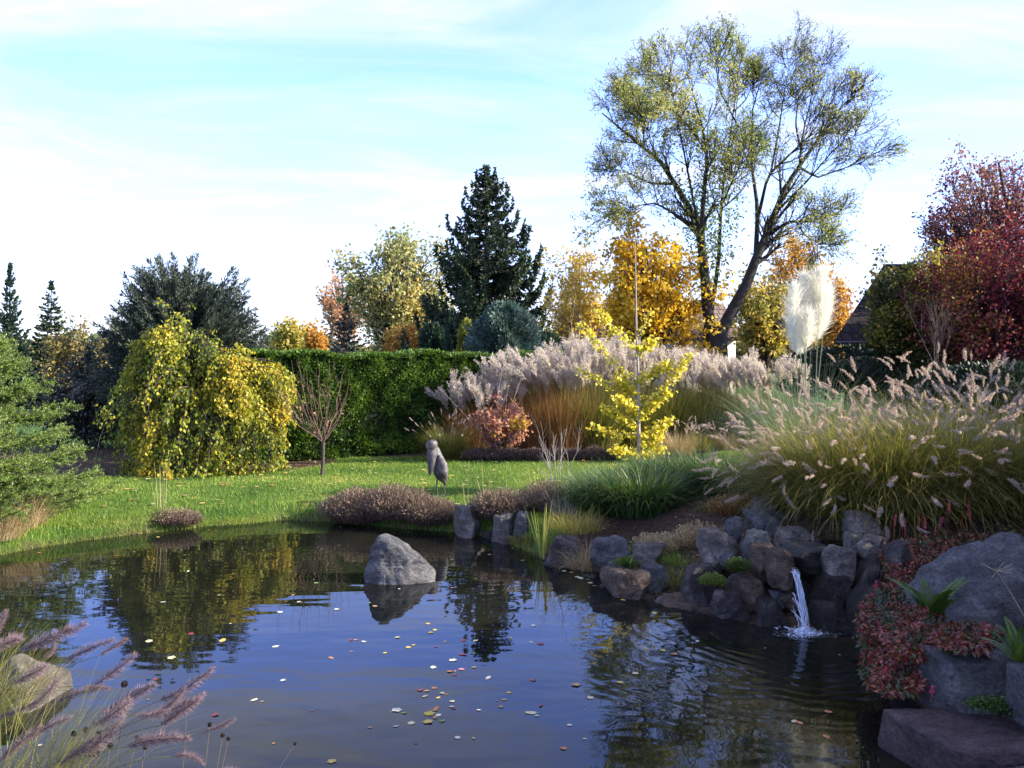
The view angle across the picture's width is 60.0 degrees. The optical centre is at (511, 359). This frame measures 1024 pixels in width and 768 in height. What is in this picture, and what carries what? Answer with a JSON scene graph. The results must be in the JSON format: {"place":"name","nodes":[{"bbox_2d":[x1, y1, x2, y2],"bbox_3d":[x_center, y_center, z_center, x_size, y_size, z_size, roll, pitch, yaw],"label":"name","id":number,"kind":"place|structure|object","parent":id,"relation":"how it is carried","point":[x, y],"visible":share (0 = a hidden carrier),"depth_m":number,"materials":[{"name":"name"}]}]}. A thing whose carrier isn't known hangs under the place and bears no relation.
{"place":"outdoors","nodes":[
{"label":"outdoors","id":0,"kind":"place"},
{"bbox_2d":[0,520,920,767],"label":"water","id":1,"kind":"structure","parent":0,"point":[705,701],"depth_m":6.43,"materials":[{"name":"liquid"}]},
{"bbox_2d":[0,653,72,712],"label":"stone","id":2,"kind":"object","parent":1,"relation":"in","point":[63,674],"visible":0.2,"depth_m":5.71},
{"bbox_2d":[364,533,435,584],"bbox_3d":[-1.105,2.052,8.887,0.723,0.568,0.550,0,0,0],"label":"boulder","id":3,"kind":"object","parent":1,"relation":"in","point":[393,560],"visible":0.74,"depth_m":8.72,"materials":[{"name":"grey stone"}]},
{"bbox_2d":[774,569,829,637],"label":"waterfall","id":4,"kind":"structure","parent":1,"relation":"in","point":[804,630],"depth_m":7.22,"materials":[{"name":"white liquid"}]},
{"bbox_2d":[0,372,1023,708],"bbox_3d":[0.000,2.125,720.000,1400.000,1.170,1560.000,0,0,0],"label":"ground","id":5,"kind":"structure","parent":0,"point":[668,520],"depth_m":11.74,"materials":[{"name":"plant"}]},
{"bbox_2d":[0,262,40,407],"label":"conifer","id":6,"kind":"object","parent":5,"relation":"on","point":[10,319],"visible":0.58,"depth_m":29.96,"materials":[{"name":"green plant"}]},
{"bbox_2d":[0,489,73,531],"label":"sedge","id":7,"kind":"object","parent":5,"relation":"on","point":[37,517],"visible":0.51,"depth_m":10.60,"materials":[{"name":"plant"}]},
{"bbox_2d":[22,280,70,410],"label":"conifer","id":8,"kind":"object","parent":5,"relation":"on","point":[44,325],"visible":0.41,"depth_m":31.86,"materials":[{"name":"green plant"}]},
{"bbox_2d":[0,331,126,522],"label":"fir tree","id":9,"kind":"object","parent":5,"relation":"on","point":[11,397],"visible":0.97,"depth_m":10.71,"materials":[{"name":"green plant"}]},
{"bbox_2d":[29,309,101,435],"bbox_3d":[-10.997,0.329,21.893,1.824,3.145,2.102,0,0,0],"label":"tree","id":10,"kind":"object","parent":5,"relation":"on","point":[60,349],"visible":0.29,"depth_m":21.82,"materials":[{"name":"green plant"}]},
{"bbox_2d":[0,608,138,737],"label":"fountain grass","id":11,"kind":"object","parent":5,"relation":"on","point":[46,640],"depth_m":4.58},
{"bbox_2d":[29,338,122,449],"bbox_3d":[-9.176,0.921,19.076,2.194,2.734,2.015,0,0,0],"label":"bush","id":12,"kind":"object","parent":5,"relation":"on","point":[85,428],"visible":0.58,"depth_m":18.73,"materials":[{"name":"green plant"}]},
{"bbox_2d":[0,651,245,767],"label":"fountain grass","id":13,"kind":"object","parent":5,"relation":"on","point":[125,702],"depth_m":3.81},
{"bbox_2d":[148,507,203,525],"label":"lavender","id":14,"kind":"object","parent":5,"relation":"on","point":[180,517],"visible":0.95,"depth_m":11.41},
{"bbox_2d":[84,250,275,434],"bbox_3d":[-6.929,-0.203,18.685,3.558,4.220,3.717,0,0,-44],"label":"conifer","id":15,"kind":"object","parent":5,"relation":"on","point":[220,311],"visible":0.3,"depth_m":18.03,"materials":[{"name":"green plant"}]},
{"bbox_2d":[93,297,299,479],"bbox_3d":[-5.347,0.498,14.981,3.216,3.106,2.498,0,0,0],"label":"weeping tree","id":16,"kind":"object","parent":5,"relation":"on","point":[222,394],"visible":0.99,"depth_m":14.85,"materials":[{"name":"yellow plant"}]},
{"bbox_2d":[267,310,307,350],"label":"tree","id":17,"kind":"object","parent":5,"relation":"on","point":[290,336],"visible":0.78,"depth_m":61.39,"materials":[{"name":"yellow plant"}]},
{"bbox_2d":[272,359,350,474],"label":"tree","id":18,"kind":"object","parent":5,"relation":"on","point":[318,436],"visible":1,"depth_m":14.55,"materials":[{"name":"brown plant"}]},
{"bbox_2d":[300,318,333,350],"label":"tree","id":19,"kind":"object","parent":5,"relation":"on","point":[313,338],"visible":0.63,"depth_m":65.35,"materials":[{"name":"orange plant"}]},
{"bbox_2d":[315,262,368,351],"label":"tree","id":20,"kind":"object","parent":5,"relation":"on","point":[331,307],"visible":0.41,"depth_m":47.48,"materials":[{"name":"orange plant"}]},
{"bbox_2d":[326,302,366,353],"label":"blue spruce","id":21,"kind":"object","parent":5,"relation":"on","point":[346,338],"visible":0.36,"depth_m":39.89,"materials":[{"name":"green plant"}]},
{"bbox_2d":[314,485,385,523],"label":"lavender","id":22,"kind":"object","parent":5,"relation":"on","point":[340,508],"visible":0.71,"depth_m":11.66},
{"bbox_2d":[0,443,757,555],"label":"lawn grass","id":23,"kind":"structure","parent":5,"relation":"on","point":[391,476],"depth_m":13.05,"materials":[{"name":"plant"}]},
{"bbox_2d":[426,440,447,496],"bbox_3d":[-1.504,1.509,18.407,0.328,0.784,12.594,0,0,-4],"label":"bird sculpture","id":24,"kind":"object","parent":23,"relation":"on","point":[437,465],"visible":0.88,"depth_m":12.19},
{"bbox_2d":[327,219,458,349],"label":"tree","id":25,"kind":"object","parent":5,"relation":"on","point":[391,306],"visible":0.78,"depth_m":41.18,"materials":[{"name":"green plant"}]},
{"bbox_2d":[358,481,431,520],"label":"lavender","id":26,"kind":"object","parent":5,"relation":"on","point":[388,504],"visible":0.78,"depth_m":11.52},
{"bbox_2d":[379,316,422,352],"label":"shrub","id":27,"kind":"object","parent":5,"relation":"on","point":[392,345],"visible":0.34,"depth_m":37.77,"materials":[{"name":"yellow plant"}]},
{"bbox_2d":[240,347,566,463],"bbox_3d":[-1.966,0.854,18.377,7.350,2.220,1.078,0,0,-33],"label":"hedge","id":28,"kind":"object","parent":5,"relation":"on","point":[388,397],"visible":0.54,"depth_m":17.43,"materials":[{"name":"plant"}]},
{"bbox_2d":[394,493,458,525],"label":"lavender","id":29,"kind":"object","parent":5,"relation":"on","point":[437,512],"visible":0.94,"depth_m":11.32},
{"bbox_2d":[12,327,844,373],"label":"woods","id":30,"kind":"object","parent":5,"relation":"on","point":[739,349],"visible":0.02,"depth_m":115.92,"materials":[{"name":"orange plant"}]},
{"bbox_2d":[417,320,444,351],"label":"juniper","id":31,"kind":"object","parent":5,"relation":"on","point":[431,335],"visible":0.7,"depth_m":25.75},
{"bbox_2d":[405,408,479,459],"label":"grass","id":32,"kind":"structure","parent":5,"relation":"on","point":[450,446],"depth_m":16.71,"materials":[{"name":"plant"}]},
{"bbox_2d":[425,368,508,454],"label":"silver grass","id":33,"kind":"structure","parent":5,"relation":"on","point":[456,392],"depth_m":17.61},
{"bbox_2d":[453,503,481,537],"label":"stone","id":34,"kind":"object","parent":5,"relation":"on","point":[466,524],"visible":0.56,"depth_m":10.97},
{"bbox_2d":[397,164,556,351],"bbox_3d":[-0.822,-2.839,36.040,7.667,10.175,7.821,0,0,0],"label":"spruce tree","id":35,"kind":"object","parent":5,"relation":"on","point":[464,277],"visible":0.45,"depth_m":35.35,"materials":[{"name":"green plant"}]},
{"bbox_2d":[448,363,543,448],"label":"silver grass","id":36,"kind":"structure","parent":5,"relation":"on","point":[504,382],"depth_m":17.90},
{"bbox_2d":[465,487,531,520],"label":"lavender","id":37,"kind":"object","parent":5,"relation":"on","point":[489,504],"visible":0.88,"depth_m":10.93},
{"bbox_2d":[465,390,532,452],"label":"copper shrub","id":38,"kind":"object","parent":5,"relation":"on","point":[503,428],"visible":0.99,"depth_m":16.46,"materials":[{"name":"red plant"}]},
{"bbox_2d":[491,512,513,543],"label":"stone","id":39,"kind":"object","parent":5,"relation":"on","point":[503,523],"visible":0.59,"depth_m":10.57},
{"bbox_2d":[462,298,545,353],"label":"blue juniper","id":40,"kind":"object","parent":5,"relation":"on","point":[501,327],"visible":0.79,"depth_m":24.54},
{"bbox_2d":[4,446,1023,675],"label":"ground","id":41,"kind":"structure","parent":5,"relation":"on","point":[956,521],"depth_m":9.79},
{"bbox_2d":[474,349,581,450],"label":"silver grass","id":42,"kind":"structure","parent":5,"relation":"on","point":[531,440],"depth_m":17.79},
{"bbox_2d":[517,477,569,513],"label":"lavender","id":43,"kind":"object","parent":5,"relation":"on","point":[534,493],"visible":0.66,"depth_m":11.02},
{"bbox_2d":[504,337,614,450],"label":"silver grass","id":44,"kind":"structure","parent":5,"relation":"on","point":[559,418],"depth_m":17.69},
{"bbox_2d":[543,534,581,567],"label":"stone","id":45,"kind":"object","parent":5,"relation":"on","point":[558,542],"visible":0.54,"depth_m":9.38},
{"bbox_2d":[531,224,613,393],"bbox_3d":[2.313,-1.565,32.859,2.904,6.939,3.109,0,0,-42],"label":"tree","id":46,"kind":"object","parent":5,"relation":"on","point":[574,286],"visible":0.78,"depth_m":32.68,"materials":[{"name":"yellow plant"}]},
{"bbox_2d":[537,505,612,535],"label":"wispy grass","id":47,"kind":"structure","parent":5,"relation":"on","point":[576,527],"depth_m":9.95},
{"bbox_2d":[531,329,656,449],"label":"silver grass","id":48,"kind":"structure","parent":5,"relation":"on","point":[593,439],"depth_m":17.81,"materials":[{"name":"plant"}]},
{"bbox_2d":[536,458,655,517],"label":"daylily","id":49,"kind":"object","parent":5,"relation":"on","point":[599,507],"visible":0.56,"depth_m":10.70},
{"bbox_2d":[590,535,629,574],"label":"stone","id":50,"kind":"object","parent":5,"relation":"on","point":[614,546],"visible":0.56,"depth_m":8.96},
{"bbox_2d":[600,566,650,599],"bbox_3d":[1.018,2.174,8.299,0.296,0.429,0.521,0,0,-43],"label":"stone","id":51,"kind":"object","parent":5,"relation":"on","point":[624,583],"visible":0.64,"depth_m":8.16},
{"bbox_2d":[569,337,689,449],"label":"silver grass","id":52,"kind":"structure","parent":5,"relation":"on","point":[643,361],"depth_m":18.47,"materials":[{"name":"plant"}]},
{"bbox_2d":[573,237,699,461],"bbox_3d":[2.249,-0.259,16.179,2.269,4.340,0.839,0,0,0],"label":"ginkgo tree","id":53,"kind":"object","parent":5,"relation":"on","point":[625,388],"visible":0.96,"depth_m":16.17,"materials":[{"name":"yellow plant"}]},
{"bbox_2d":[569,457,718,518],"bbox_3d":[1.564,1.511,10.694,1.929,0.712,1.926,0,0,0],"label":"daylily","id":54,"kind":"object","parent":5,"relation":"on","point":[660,497],"visible":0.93,"depth_m":10.39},
{"bbox_2d":[630,542,665,567],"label":"stone","id":55,"kind":"object","parent":5,"relation":"on","point":[646,552],"visible":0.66,"depth_m":9.14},
{"bbox_2d":[639,562,671,592],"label":"stone","id":56,"kind":"object","parent":5,"relation":"on","point":[656,570],"visible":0.48,"depth_m":8.44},
{"bbox_2d":[630,531,685,554],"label":"cut back tuft","id":57,"kind":"object","parent":5,"relation":"on","point":[669,542],"visible":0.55,"depth_m":9.40,"materials":[{"name":"plant"}]},
{"bbox_2d":[589,195,735,394],"bbox_3d":[4.980,-1.776,30.097,4.709,7.364,4.938,0,0,0],"label":"tree","id":58,"kind":"object","parent":5,"relation":"on","point":[661,296],"visible":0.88,"depth_m":29.28,"materials":[{"name":"yellow plant"}]},
{"bbox_2d":[615,342,721,447],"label":"silver grass","id":59,"kind":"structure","parent":5,"relation":"on","point":[680,427],"depth_m":18.79,"materials":[{"name":"plant"}]},
{"bbox_2d":[610,438,736,498],"bbox_3d":[2.132,1.446,11.598,2.136,0.755,2.091,0,0,0],"label":"daylily","id":60,"kind":"object","parent":5,"relation":"on","point":[640,463],"visible":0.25,"depth_m":11.55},
{"bbox_2d":[655,415,713,455],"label":"grass","id":61,"kind":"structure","parent":5,"relation":"on","point":[678,443],"depth_m":17.45,"materials":[{"name":"plant"}]},
{"bbox_2d":[680,562,717,611],"bbox_3d":[1.715,2.116,8.062,0.370,0.483,0.450,0,0,0],"label":"stone","id":62,"kind":"object","parent":5,"relation":"on","point":[692,590],"visible":0.64,"depth_m":7.92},
{"bbox_2d":[647,347,751,444],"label":"silver grass","id":63,"kind":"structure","parent":5,"relation":"on","point":[718,364],"depth_m":19.09,"materials":[{"name":"plant"}]},
{"bbox_2d":[643,441,757,496],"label":"daylily","id":64,"kind":"object","parent":5,"relation":"on","point":[695,494],"visible":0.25,"depth_m":11.05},
{"bbox_2d":[696,527,738,574],"bbox_3d":[1.910,1.839,8.396,0.349,0.469,0.463,0,0,-42],"label":"stone","id":65,"kind":"object","parent":5,"relation":"on","point":[713,544],"visible":0.82,"depth_m":8.26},
{"bbox_2d":[708,591,752,621],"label":"stone","id":66,"kind":"object","parent":5,"relation":"on","point":[737,610],"visible":0.47,"depth_m":7.55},
{"bbox_2d":[707,491,754,516],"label":"cut back tuft","id":67,"kind":"object","parent":5,"relation":"on","point":[714,505],"visible":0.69,"depth_m":9.51,"materials":[{"name":"orange plant"}]},
{"bbox_2d":[686,452,776,495],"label":"daylily","id":68,"kind":"object","parent":5,"relation":"on","point":[717,481],"visible":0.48,"depth_m":10.50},
{"bbox_2d":[692,345,785,446],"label":"silver grass","id":69,"kind":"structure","parent":5,"relation":"on","point":[738,381],"depth_m":19.13,"materials":[{"name":"plant"}]},
{"bbox_2d":[569,9,913,397],"bbox_3d":[8.222,-5.351,29.630,12.940,15.280,10.303,0,0,0],"label":"ash tree","id":70,"kind":"object","parent":5,"relation":"on","point":[626,93],"visible":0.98,"depth_m":29.35,"materials":[{"name":"green plant"}]},
{"bbox_2d":[731,573,764,612],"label":"stone","id":71,"kind":"object","parent":5,"relation":"on","point":[749,588],"visible":0.61,"depth_m":7.67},
{"bbox_2d":[748,542,772,583],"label":"stone","id":72,"kind":"object","parent":5,"relation":"on","point":[757,555],"visible":0.62,"depth_m":7.94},
{"bbox_2d":[727,263,795,396],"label":"tree","id":73,"kind":"object","parent":5,"relation":"on","point":[766,338],"visible":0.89,"depth_m":35.51,"materials":[{"name":"yellow plant"}]},
{"bbox_2d":[743,508,782,537],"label":"stone","id":74,"kind":"object","parent":5,"relation":"on","point":[761,522],"visible":0.69,"depth_m":8.68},
{"bbox_2d":[716,354,827,446],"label":"silver grass","id":75,"kind":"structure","parent":5,"relation":"on","point":[755,365],"depth_m":18.89,"materials":[{"name":"plant"}]},
{"bbox_2d":[754,595,789,629],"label":"stone","id":76,"kind":"object","parent":5,"relation":"on","point":[769,612],"visible":0.51,"depth_m":7.34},
{"bbox_2d":[768,589,784,608],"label":"stone","id":77,"kind":"object","parent":5,"relation":"on","point":[776,593],"visible":0.58,"depth_m":7.58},
{"bbox_2d":[764,544,794,591],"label":"stone","id":78,"kind":"object","parent":77,"relation":"on","point":[779,565],"visible":0.98,"depth_m":7.53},
{"bbox_2d":[772,525,813,546],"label":"stone","id":79,"kind":"object","parent":5,"relation":"on","point":[788,534],"visible":0.7,"depth_m":8.34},
{"bbox_2d":[754,225,842,383],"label":"tree","id":80,"kind":"object","parent":5,"relation":"on","point":[783,273],"visible":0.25,"depth_m":43.45,"materials":[{"name":"orange plant"}]},
{"bbox_2d":[670,256,930,465],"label":"pampas grass","id":81,"kind":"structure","parent":5,"relation":"on","point":[805,327],"depth_m":12.34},
{"bbox_2d":[695,384,930,528],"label":"fountain grass","id":82,"kind":"object","parent":5,"relation":"on","point":[776,407],"depth_m":9.43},
{"bbox_2d":[803,570,850,606],"bbox_3d":[2.688,1.988,7.550,0.358,0.379,0.400,0,0,0],"label":"stone","id":83,"kind":"object","parent":5,"relation":"on","point":[824,585],"visible":0.64,"depth_m":7.40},
{"bbox_2d":[782,542,826,574],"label":"stone","id":84,"kind":"object","parent":83,"relation":"on","point":[806,557],"visible":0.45,"depth_m":7.66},
{"bbox_2d":[820,544,856,586],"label":"stone","id":85,"kind":"object","parent":83,"relation":"on","point":[837,560],"visible":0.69,"depth_m":7.44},
{"bbox_2d":[804,597,852,637],"bbox_3d":[2.674,2.239,7.362,0.395,0.489,0.450,0,0,0],"label":"stone","id":86,"kind":"object","parent":5,"relation":"on","point":[826,615],"visible":0.55,"depth_m":7.21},
{"bbox_2d":[813,271,857,398],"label":"tree","id":87,"kind":"object","parent":5,"relation":"on","point":[840,319],"visible":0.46,"depth_m":41.52,"materials":[{"name":"orange plant"}]},
{"bbox_2d":[691,371,1010,549],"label":"fountain grass","id":88,"kind":"object","parent":5,"relation":"on","point":[817,504],"depth_m":8.72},
{"bbox_2d":[841,510,883,536],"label":"stone","id":89,"kind":"object","parent":5,"relation":"on","point":[854,524],"visible":0.58,"depth_m":8.02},
{"bbox_2d":[845,582,887,638],"bbox_3d":[2.870,2.113,7.200,0.319,0.570,0.400,0,0,0],"label":"stone","id":90,"kind":"object","parent":5,"relation":"on","point":[858,591],"visible":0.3,"depth_m":7.21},
{"bbox_2d":[852,553,882,587],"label":"stone","id":91,"kind":"object","parent":90,"relation":"on","point":[869,568],"visible":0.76,"depth_m":7.41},
{"bbox_2d":[851,533,885,559],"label":"stone","id":92,"kind":"object","parent":91,"relation":"on","point":[866,545],"visible":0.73,"depth_m":7.57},
{"bbox_2d":[769,343,966,401],"bbox_3d":[10.234,0.338,25.381,5.816,1.640,5.404,0,0,0],"label":"evergreen shrub","id":93,"kind":"object","parent":5,"relation":"on","point":[863,361],"visible":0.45,"depth_m":24.07,"materials":[{"name":"green plant"}]},
{"bbox_2d":[727,369,1023,549],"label":"fountain grass","id":94,"kind":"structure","parent":5,"relation":"on","point":[885,505],"depth_m":8.41,"materials":[{"name":"plant"}]},
{"bbox_2d":[740,341,1022,466],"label":"fountain grass","id":95,"kind":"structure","parent":5,"relation":"on","point":[900,392],"depth_m":10.46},
{"bbox_2d":[855,241,939,424],"bbox_3d":[10.612,-0.644,24.056,2.554,5.093,2.542,0,0,0],"label":"bush","id":96,"kind":"object","parent":5,"relation":"on","point":[882,331],"visible":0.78,"depth_m":23.66,"materials":[{"name":"green plant"}]},
{"bbox_2d":[882,539,913,576],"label":"stone","id":97,"kind":"object","parent":5,"relation":"on","point":[898,550],"visible":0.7,"depth_m":6.97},
{"bbox_2d":[799,354,1023,537],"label":"fountain grass","id":98,"kind":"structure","parent":5,"relation":"on","point":[964,508],"depth_m":8.41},
{"bbox_2d":[834,264,997,419],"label":"house","id":99,"kind":"structure","parent":5,"relation":"on","point":[856,322],"depth_m":27.50,"materials":[{"name":"beige paint"}]},
{"bbox_2d":[836,351,1023,531],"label":"fountain grass","id":100,"kind":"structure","parent":5,"relation":"on","point":[979,456],"depth_m":8.57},
{"bbox_2d":[842,348,1023,449],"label":"fountain grass","id":101,"kind":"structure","parent":5,"relation":"on","point":[908,388],"depth_m":10.64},
{"bbox_2d":[878,499,993,585],"bbox_3d":[3.474,1.495,7.434,1.928,0.533,0.703,0,0,-45],"label":"knotweed","id":102,"kind":"object","parent":5,"relation":"on","point":[918,557],"visible":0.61,"depth_m":7.40,"materials":[{"name":"red plant"}]},
{"bbox_2d":[878,708,1023,767],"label":"paving slab","id":103,"kind":"structure","parent":5,"relation":"on","point":[931,738],"depth_m":4.73,"materials":[{"name":"grey stone"}]},
{"bbox_2d":[916,645,1005,714],"bbox_3d":[2.612,1.884,5.150,0.381,0.342,0.400,0,0,0],"label":"stone","id":104,"kind":"object","parent":103,"relation":"on","point":[956,681],"visible":0.72,"depth_m":5.00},
{"bbox_2d":[852,579,1008,701],"bbox_3d":[2.552,1.780,5.878,0.978,0.451,1.947,0,0,0],"label":"knotweed","id":105,"kind":"object","parent":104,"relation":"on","point":[895,648],"visible":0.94,"depth_m":5.43,"materials":[{"name":"red plant"}]},
{"bbox_2d":[886,577,969,616],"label":"fern","id":106,"kind":"object","parent":105,"relation":"on","point":[941,602],"visible":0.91,"depth_m":5.74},
{"bbox_2d":[979,617,1023,662],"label":"fern","id":107,"kind":"object","parent":105,"relation":"on","point":[1015,651],"visible":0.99,"depth_m":4.94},
{"bbox_2d":[963,694,1014,716],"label":"ground cover","id":108,"kind":"object","parent":103,"relation":"on","point":[994,704],"visible":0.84,"depth_m":4.83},
{"bbox_2d":[1005,663,1023,726],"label":"stone","id":109,"kind":"object","parent":103,"relation":"on","point":[1014,691],"visible":0.99,"depth_m":4.74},
{"bbox_2d":[888,532,1023,677],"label":"boulder","id":110,"kind":"object","parent":5,"relation":"on","point":[991,601],"visible":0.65,"depth_m":6.11,"materials":[{"name":"grey stone"}]},
{"bbox_2d":[889,199,1023,380],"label":"maple tree","id":111,"kind":"object","parent":5,"relation":"on","point":[989,326],"visible":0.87,"depth_m":21.94,"materials":[{"name":"red plant"}]},
{"bbox_2d":[896,359,1023,434],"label":"evergreen shrub","id":112,"kind":"object","parent":5,"relation":"on","point":[980,368],"visible":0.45,"depth_m":19.00,"materials":[{"name":"green plant"}]},
{"bbox_2d":[911,134,1023,292],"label":"tree","id":113,"kind":"object","parent":5,"relation":"on","point":[970,217],"visible":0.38,"depth_m":29.79,"materials":[{"name":"red plant"}]},
{"bbox_2d":[922,368,1023,525],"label":"fountain grass","id":114,"kind":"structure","parent":5,"relation":"on","point":[962,396],"depth_m":9.43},
{"bbox_2d":[0,0,1023,347],"label":"sky","id":115,"kind":"structure","parent":0,"point":[263,139],"materials":[{"name":"blue"}]},
{"bbox_2d":[561,304,740,395],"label":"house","id":116,"kind":"structure","parent":0,"point":[719,315],"depth_m":45.50,"materials":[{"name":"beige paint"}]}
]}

